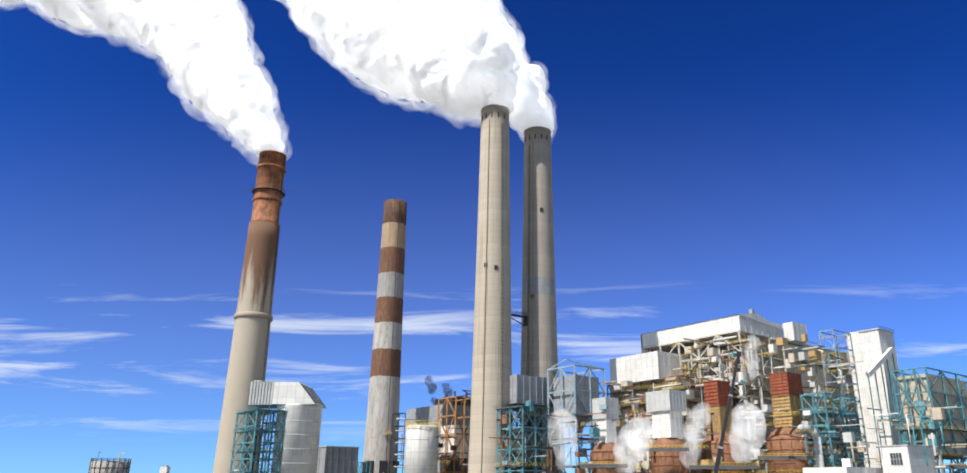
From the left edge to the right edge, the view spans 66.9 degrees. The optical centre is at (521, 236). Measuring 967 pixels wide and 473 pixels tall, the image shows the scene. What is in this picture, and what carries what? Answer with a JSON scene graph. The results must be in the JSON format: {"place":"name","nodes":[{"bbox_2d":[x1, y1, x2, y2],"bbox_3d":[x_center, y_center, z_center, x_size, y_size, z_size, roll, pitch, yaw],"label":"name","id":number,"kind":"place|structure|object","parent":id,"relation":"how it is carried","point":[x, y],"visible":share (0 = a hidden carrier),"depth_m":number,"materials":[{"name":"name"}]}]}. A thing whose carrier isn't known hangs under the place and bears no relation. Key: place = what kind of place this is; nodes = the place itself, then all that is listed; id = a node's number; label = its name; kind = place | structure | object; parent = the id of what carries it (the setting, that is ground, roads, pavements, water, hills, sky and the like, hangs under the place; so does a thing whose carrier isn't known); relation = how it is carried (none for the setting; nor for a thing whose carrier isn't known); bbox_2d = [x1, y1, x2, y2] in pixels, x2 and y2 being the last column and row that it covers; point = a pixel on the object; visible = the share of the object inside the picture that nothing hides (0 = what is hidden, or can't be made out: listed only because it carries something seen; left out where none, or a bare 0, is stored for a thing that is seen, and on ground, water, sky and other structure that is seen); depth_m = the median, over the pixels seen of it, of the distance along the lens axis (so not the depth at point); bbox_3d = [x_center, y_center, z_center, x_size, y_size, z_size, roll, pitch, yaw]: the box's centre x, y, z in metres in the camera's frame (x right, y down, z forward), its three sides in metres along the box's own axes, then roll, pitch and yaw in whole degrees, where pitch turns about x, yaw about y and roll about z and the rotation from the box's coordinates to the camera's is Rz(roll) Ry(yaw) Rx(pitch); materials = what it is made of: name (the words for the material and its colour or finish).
{"place":"outdoors","nodes":[
{"label":"outdoors","id":0,"kind":"place"},
{"bbox_2d":[0,0,284,156],"bbox_3d":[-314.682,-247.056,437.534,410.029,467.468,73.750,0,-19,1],"label":"steam plume","id":1,"kind":"object","parent":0,"point":[244,83],"depth_m":348.24,"materials":[{"name":"white"}]},
{"bbox_2d":[0,0,966,472],"label":"sky","id":2,"kind":"structure","parent":0,"point":[804,162],"materials":[{"name":"blue"}]},
{"bbox_2d":[846,326,907,472],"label":"transfer tower","id":3,"kind":"structure","parent":0,"point":[874,350],"depth_m":326.83,"materials":[{"name":"white metal"}]},
{"label":"ground","id":4,"kind":"structure","parent":0,"visible":0},
{"bbox_2d":[88,452,169,472],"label":"distant tank","id":5,"kind":"object","parent":4,"relation":"on","point":[113,466],"visible":1,"depth_m":853.81,"materials":[{"name":"metal"}]},
{"bbox_2d":[213,150,293,472],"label":"chimney","id":6,"kind":"object","parent":4,"relation":"on","point":[253,318],"visible":0.83,"depth_m":303.37,"materials":[{"name":"concrete"}]},
{"bbox_2d":[228,380,370,472],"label":"silo","id":7,"kind":"object","parent":4,"relation":"on","point":[297,448],"visible":1,"depth_m":260.56,"materials":[{"name":"white paint"}]},
{"bbox_2d":[362,199,406,472],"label":"striped chimney","id":8,"kind":"object","parent":4,"relation":"on","point":[384,395],"visible":0.96,"depth_m":317.66,"materials":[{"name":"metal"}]},
{"bbox_2d":[389,390,470,472],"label":"silo and plant","id":9,"kind":"object","parent":4,"relation":"on","point":[424,426],"visible":0.96,"depth_m":301.11,"materials":[{"name":"white paint"}]},
{"bbox_2d":[468,104,511,472],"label":"tall chimney","id":10,"kind":"object","parent":4,"relation":"on","point":[492,314],"visible":0.92,"depth_m":276.67,"materials":[{"name":"concrete"}]},
{"bbox_2d":[290,0,520,118],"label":"smoke plume","id":11,"kind":"object","parent":10,"relation":"on","point":[440,53],"depth_m":312.75,"materials":[{"name":"white"}]},
{"bbox_2d":[521,126,561,472],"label":"tall chimney","id":12,"kind":"object","parent":4,"relation":"on","point":[539,347],"visible":0.75,"depth_m":296.72,"materials":[{"name":"concrete"}]},
{"bbox_2d":[509,57,553,137],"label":"smoke plume","id":13,"kind":"object","parent":12,"relation":"on","point":[528,116],"depth_m":325.33,"materials":[{"name":"white"}]},
{"bbox_2d":[591,397,623,472],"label":"duct unit","id":14,"kind":"object","parent":4,"relation":"on","point":[603,450],"visible":0.69,"depth_m":245.33,"materials":[{"name":"white paint"}]},
{"bbox_2d":[645,389,688,472],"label":"duct unit","id":15,"kind":"object","parent":4,"relation":"on","point":[666,408],"visible":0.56,"depth_m":250.65,"materials":[{"name":"white paint"}]},
{"bbox_2d":[383,334,966,472],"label":"pipework and walkways","id":16,"kind":"object","parent":4,"relation":"on","point":[938,413],"visible":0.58,"depth_m":265.74,"materials":[{"name":"beige metal"}]},
{"bbox_2d":[494,329,870,472],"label":"precipitator","id":17,"kind":"object","parent":4,"relation":"on","point":[575,395],"visible":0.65,"depth_m":260.93,"materials":[{"name":"blue metal"}]},
{"bbox_2d":[484,123,555,432],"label":"stack walkway","id":18,"kind":"structure","parent":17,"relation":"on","point":[545,285],"depth_m":292.76,"materials":[{"name":"metal"}]},
{"bbox_2d":[693,380,748,472],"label":"reactor tower","id":19,"kind":"structure","parent":4,"relation":"on","point":[717,393],"depth_m":263.77,"materials":[{"name":"metal"}]},
{"bbox_2d":[713,351,742,472],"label":"mobile crane","id":20,"kind":"object","parent":4,"relation":"on","point":[720,446],"visible":1,"depth_m":228.25,"materials":[{"name":"metal"}]},
{"bbox_2d":[607,309,863,472],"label":"boiler house","id":21,"kind":"structure","parent":4,"relation":"on","point":[656,362],"depth_m":308.31,"materials":[{"name":"white paint"}]},
{"bbox_2d":[756,372,815,472],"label":"reactor tower","id":22,"kind":"structure","parent":4,"relation":"on","point":[786,390],"depth_m":264.04,"materials":[{"name":"metal"}]},
{"bbox_2d":[802,444,936,472],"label":"control building","id":23,"kind":"structure","parent":4,"relation":"on","point":[906,458],"depth_m":240.32,"materials":[{"name":"white paint"}]},
{"bbox_2d":[890,367,966,472],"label":"steel framework","id":24,"kind":"object","parent":4,"relation":"on","point":[934,391],"visible":0.6,"depth_m":281.18,"materials":[{"name":"teal metal"}]}
]}

